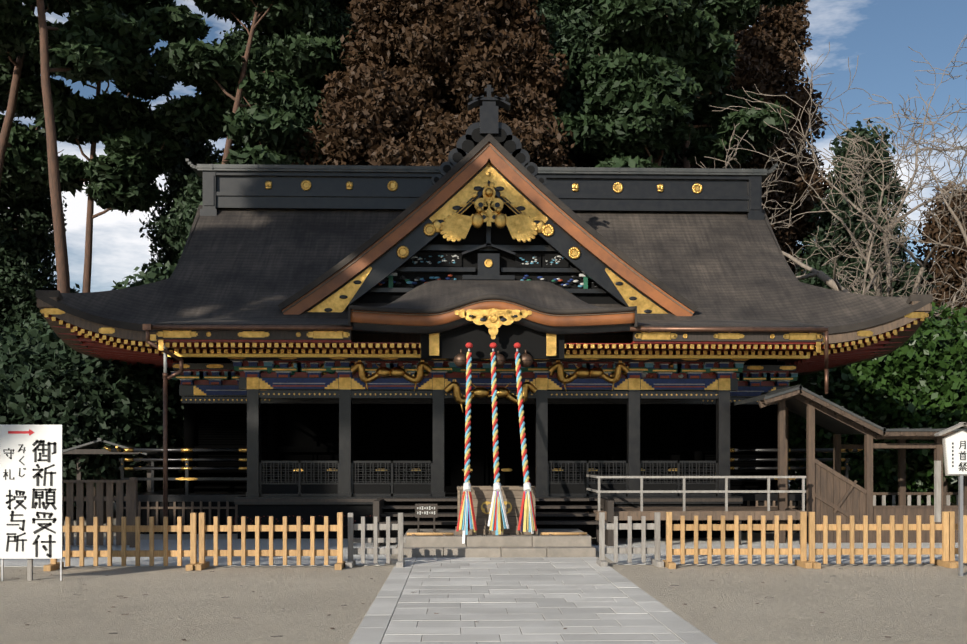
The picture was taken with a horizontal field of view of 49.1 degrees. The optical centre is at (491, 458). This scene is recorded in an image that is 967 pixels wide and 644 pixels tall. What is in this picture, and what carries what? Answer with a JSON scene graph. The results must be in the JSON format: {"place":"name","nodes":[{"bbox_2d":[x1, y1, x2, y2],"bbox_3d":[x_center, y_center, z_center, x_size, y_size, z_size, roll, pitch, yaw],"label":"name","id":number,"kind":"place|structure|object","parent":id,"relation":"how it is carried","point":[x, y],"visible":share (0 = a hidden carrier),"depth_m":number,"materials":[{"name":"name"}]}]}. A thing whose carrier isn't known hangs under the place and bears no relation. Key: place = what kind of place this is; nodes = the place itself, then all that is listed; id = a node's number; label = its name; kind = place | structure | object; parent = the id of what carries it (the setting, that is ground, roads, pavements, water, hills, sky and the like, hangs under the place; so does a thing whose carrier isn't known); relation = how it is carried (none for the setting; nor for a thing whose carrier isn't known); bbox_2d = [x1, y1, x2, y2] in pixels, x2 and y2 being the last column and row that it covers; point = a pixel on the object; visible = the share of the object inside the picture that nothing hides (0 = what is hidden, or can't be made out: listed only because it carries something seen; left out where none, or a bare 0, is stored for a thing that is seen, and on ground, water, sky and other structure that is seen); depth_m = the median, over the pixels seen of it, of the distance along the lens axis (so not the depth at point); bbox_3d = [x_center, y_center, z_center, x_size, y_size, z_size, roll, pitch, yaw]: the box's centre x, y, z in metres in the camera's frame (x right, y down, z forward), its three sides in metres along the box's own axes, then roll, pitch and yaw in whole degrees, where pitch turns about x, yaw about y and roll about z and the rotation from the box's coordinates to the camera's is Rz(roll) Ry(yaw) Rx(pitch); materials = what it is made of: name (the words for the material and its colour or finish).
{"place":"outdoors","nodes":[
{"label":"outdoors","id":0,"kind":"place"},
{"bbox_2d":[0,480,966,643],"bbox_3d":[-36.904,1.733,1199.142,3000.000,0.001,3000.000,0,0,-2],"label":"ground","id":1,"kind":"structure","parent":0,"point":[864,604],"depth_m":12.72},
{"bbox_2d":[0,425,62,580],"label":"sign","id":2,"kind":"object","parent":1,"relation":"on","point":[31,492],"visible":1,"depth_m":14.96,"materials":[{"name":"white metal"}]},
{"bbox_2d":[0,117,79,339],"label":"tree","id":3,"kind":"object","parent":1,"relation":"on","point":[27,242],"visible":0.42,"depth_m":49.90,"materials":[{"name":"green plant"}]},
{"bbox_2d":[0,74,79,208],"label":"pine","id":4,"kind":"object","parent":1,"relation":"on","point":[25,110],"visible":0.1,"depth_m":47.88,"materials":[{"name":"green plant"}]},
{"bbox_2d":[0,0,92,185],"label":"pine","id":5,"kind":"object","parent":1,"relation":"on","point":[18,19],"visible":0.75,"depth_m":42.63,"materials":[{"name":"green plant"}]},
{"bbox_2d":[0,329,183,523],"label":"shrubs","id":6,"kind":"object","parent":1,"relation":"on","point":[46,379],"visible":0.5,"depth_m":27.15,"materials":[{"name":"green plant"}]},
{"bbox_2d":[0,260,183,511],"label":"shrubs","id":7,"kind":"object","parent":1,"relation":"on","point":[147,278],"visible":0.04,"depth_m":31.53,"materials":[{"name":"green plant"}]},
{"bbox_2d":[25,0,162,292],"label":"pine","id":8,"kind":"object","parent":1,"relation":"on","point":[95,45],"visible":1,"depth_m":38.66,"materials":[{"name":"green plant"}]},
{"bbox_2d":[0,0,226,292],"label":"pine","id":9,"kind":"object","parent":1,"relation":"on","point":[142,149],"visible":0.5,"depth_m":44.43,"materials":[{"name":"green plant"}]},
{"bbox_2d":[63,438,170,491],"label":"roof","id":10,"kind":"structure","parent":1,"relation":"on","point":[83,448],"depth_m":26.36,"materials":[{"name":"wood"}]},
{"bbox_2d":[139,137,215,282],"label":"tree","id":11,"kind":"object","parent":1,"relation":"on","point":[176,180],"visible":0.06,"depth_m":52.27,"materials":[{"name":"green plant"}]},
{"bbox_2d":[43,512,405,570],"bbox_3d":[-4.133,1.293,16.738,5.505,0.880,0.850,0,0,-2],"label":"fence","id":12,"kind":"object","parent":1,"relation":"on","point":[165,553],"depth_m":16.62,"materials":[{"name":"beige wood"}]},
{"bbox_2d":[144,0,350,164],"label":"pine","id":13,"kind":"object","parent":1,"relation":"on","point":[185,56],"visible":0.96,"depth_m":41.43,"materials":[{"name":"green plant"}]},
{"bbox_2d":[160,0,366,257],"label":"tree","id":14,"kind":"object","parent":1,"relation":"on","point":[332,19],"visible":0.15,"depth_m":42.81,"materials":[{"name":"green plant"}]},
{"bbox_2d":[291,0,574,166],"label":"tree","id":15,"kind":"object","parent":1,"relation":"on","point":[419,72],"visible":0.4,"depth_m":39.08,"materials":[{"name":"brown plant"}]},
{"bbox_2d":[123,353,805,538],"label":"hall body","id":16,"kind":"structure","parent":1,"relation":"on","point":[404,432],"depth_m":25.68,"materials":[{"name":"black wood"}]},
{"bbox_2d":[104,446,862,524],"bbox_3d":[-0.182,0.679,27.992,17.623,1.928,7.851,0,0,-2],"label":"veranda railing","id":17,"kind":"object","parent":16,"relation":"on","point":[187,468],"visible":0.5,"depth_m":24.27,"materials":[{"name":"black paint"}]},
{"bbox_2d":[170,363,797,403],"bbox_3d":[-0.104,-1.792,25.509,15.083,0.950,0.324,0,0,-2],"label":"frieze","id":18,"kind":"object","parent":16,"relation":"on","point":[208,379],"depth_m":25.42,"materials":[{"name":"multicoloured paint"}]},
{"bbox_2d":[36,205,932,374],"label":"roof","id":19,"kind":"structure","parent":16,"relation":"on","point":[243,263],"depth_m":25.66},
{"bbox_2d":[186,159,777,219],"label":"ridge","id":20,"kind":"structure","parent":19,"relation":"on","point":[403,188],"depth_m":28.31,"materials":[{"name":"black paint"}]},
{"bbox_2d":[40,308,928,372],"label":"eaves","id":21,"kind":"object","parent":19,"relation":"attached to","point":[133,353],"visible":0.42,"depth_m":24.45,"materials":[{"name":"red paint"}]},
{"bbox_2d":[143,324,828,516],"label":"downpipes","id":22,"kind":"object","parent":21,"relation":"attached to","point":[148,329],"visible":0.98,"depth_m":21.38,"materials":[{"name":"orange metal"}]},
{"bbox_2d":[278,85,697,315],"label":"dormer gable","id":23,"kind":"structure","parent":19,"relation":"on","point":[488,236],"depth_m":24.05,"materials":[{"name":"black wood"}]},
{"bbox_2d":[227,357,748,496],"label":"facade","id":24,"kind":"structure","parent":16,"relation":"attached to","point":[716,379],"depth_m":23.13,"materials":[{"name":"black wood"}]},
{"bbox_2d":[151,280,827,358],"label":"porch roof","id":25,"kind":"structure","parent":16,"relation":"on","point":[447,319],"depth_m":21.39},
{"bbox_2d":[350,360,629,412],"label":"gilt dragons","id":26,"kind":"object","parent":25,"relation":"attached to","point":[502,392],"visible":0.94,"depth_m":22.87,"materials":[{"name":"gold metal"}]},
{"bbox_2d":[453,342,536,543],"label":"bell ropes","id":27,"kind":"object","parent":25,"relation":"hanging from","point":[497,520],"visible":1,"depth_m":19.34,"materials":[{"name":"multicoloured fabric"}]},
{"bbox_2d":[0,538,966,566],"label":"gravel strip","id":28,"kind":"object","parent":1,"relation":"on","point":[369,558],"visible":0.39,"depth_m":18.81,"materials":[{"name":"grey gravel"}]},
{"bbox_2d":[63,477,137,547],"bbox_3d":[-9.452,1.053,20.448,5.125,1.360,0.170,0,0,-2],"label":"board fence","id":29,"kind":"object","parent":28,"relation":"on","point":[130,498],"visible":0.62,"depth_m":20.47,"materials":[{"name":"brown wood"}]},
{"bbox_2d":[373,498,613,546],"bbox_3d":[0.021,1.282,21.521,4.720,0.901,1.600,0,0,-2],"label":"timber stair","id":30,"kind":"object","parent":28,"relation":"on","point":[381,506],"visible":0.5,"depth_m":21.41,"materials":[{"name":"brown wood"}]},
{"bbox_2d":[585,475,806,544],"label":"access deck","id":31,"kind":"structure","parent":28,"relation":"on","point":[703,513],"depth_m":21.08,"materials":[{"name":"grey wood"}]},
{"bbox_2d":[17,568,964,640],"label":"ground litter","id":32,"kind":"object","parent":1,"relation":"on","point":[434,613],"visible":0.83,"depth_m":12.53,"materials":[{"name":"stone"}]},
{"bbox_2d":[403,529,595,557],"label":"stone steps","id":33,"kind":"structure","parent":1,"relation":"on","point":[538,545],"depth_m":18.76,"materials":[{"name":"beige stone"}]},
{"bbox_2d":[415,504,436,531],"bbox_3d":[-1.231,1.123,19.981,0.420,0.530,0.220,0,0,-2],"label":"notice","id":34,"kind":"object","parent":33,"relation":"on","point":[425,510],"visible":1,"depth_m":19.96,"materials":[{"name":"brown wood"}]},
{"bbox_2d":[455,486,537,534],"bbox_3d":[0.079,0.955,19.672,1.500,0.865,0.860,0,0,-2],"label":"offering box","id":35,"kind":"object","parent":33,"relation":"on","point":[512,496],"visible":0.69,"depth_m":19.30,"materials":[{"name":"brown wood"}]},
{"bbox_2d":[407,532,586,535],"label":"wooden planks","id":36,"kind":"object","parent":33,"relation":"on","point":[452,533],"visible":1,"depth_m":18.99,"materials":[{"name":"yellow wood"}]},
{"bbox_2d":[524,0,678,167],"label":"tree","id":37,"kind":"object","parent":1,"relation":"on","point":[569,22],"visible":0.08,"depth_m":42.27,"materials":[{"name":"green plant"}]},
{"bbox_2d":[537,0,734,167],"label":"tree","id":38,"kind":"object","parent":1,"relation":"on","point":[641,88],"visible":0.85,"depth_m":39.20,"materials":[{"name":"green plant"}]},
{"bbox_2d":[663,0,804,168],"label":"tree","id":39,"kind":"object","parent":1,"relation":"on","point":[711,130],"visible":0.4,"depth_m":42.28,"materials":[{"name":"green plant"}]},
{"bbox_2d":[671,4,799,260],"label":"tree","id":40,"kind":"object","parent":1,"relation":"on","point":[750,70],"visible":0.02,"depth_m":51.01,"materials":[{"name":"brown plant"}]},
{"bbox_2d":[596,511,966,568],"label":"fence","id":41,"kind":"object","parent":1,"relation":"on","point":[948,550],"depth_m":16.90,"materials":[{"name":"beige wood"}]},
{"bbox_2d":[738,0,833,274],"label":"tree","id":42,"kind":"object","parent":1,"relation":"on","point":[786,24],"visible":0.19,"depth_m":52.79,"materials":[{"name":"brown plant"}]},
{"bbox_2d":[695,123,966,347],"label":"bare tree","id":43,"kind":"object","parent":1,"relation":"on","point":[833,283],"visible":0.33,"depth_m":33.31,"materials":[{"name":"grey plant"}]},
{"bbox_2d":[708,35,966,311],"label":"bare tree","id":44,"kind":"object","parent":1,"relation":"on","point":[889,271],"visible":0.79,"depth_m":38.36,"materials":[{"name":"grey plant"}]},
{"bbox_2d":[730,385,966,542],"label":"corridor","id":45,"kind":"object","parent":1,"relation":"on","point":[832,494],"visible":0.79,"depth_m":21.63,"materials":[{"name":"brown wood"}]},
{"bbox_2d":[789,119,939,471],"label":"tree","id":46,"kind":"object","parent":1,"relation":"on","point":[818,261],"visible":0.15,"depth_m":44.54,"materials":[{"name":"green plant"}]},
{"bbox_2d":[824,181,905,261],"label":"tree","id":47,"kind":"object","parent":1,"relation":"on","point":[826,191],"depth_m":52.21,"materials":[{"name":"green plant"}]},
{"bbox_2d":[789,302,966,505],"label":"shrubs","id":48,"kind":"object","parent":1,"relation":"on","point":[922,383],"visible":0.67,"depth_m":30.32,"materials":[{"name":"green plant"}]},
{"bbox_2d":[798,133,966,488],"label":"bare tree","id":49,"kind":"object","parent":1,"relation":"on","point":[869,284],"visible":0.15,"depth_m":35.65,"materials":[{"name":"grey plant"}]},
{"bbox_2d":[845,77,966,251],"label":"bare tree","id":50,"kind":"object","parent":1,"relation":"on","point":[962,230],"visible":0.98,"depth_m":33.59,"materials":[{"name":"grey plant"}]},
{"bbox_2d":[910,181,966,324],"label":"tree","id":51,"kind":"object","parent":1,"relation":"on","point":[955,260],"visible":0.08,"depth_m":49.51,"materials":[{"name":"brown plant"}]},
{"bbox_2d":[934,422,966,575],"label":"sign","id":52,"kind":"object","parent":1,"relation":"on","point":[955,452],"visible":1,"depth_m":15.52,"materials":[{"name":"white wood"}]},
{"bbox_2d":[0,0,966,292],"label":"sky","id":53,"kind":"structure","parent":0,"point":[879,34],"materials":[{"name":"blue"}]},
{"bbox_2d":[349,557,717,643],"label":"paved path","id":54,"kind":"structure","parent":0,"point":[533,600],"depth_m":12.24,"materials":[{"name":"stone"}]}
]}

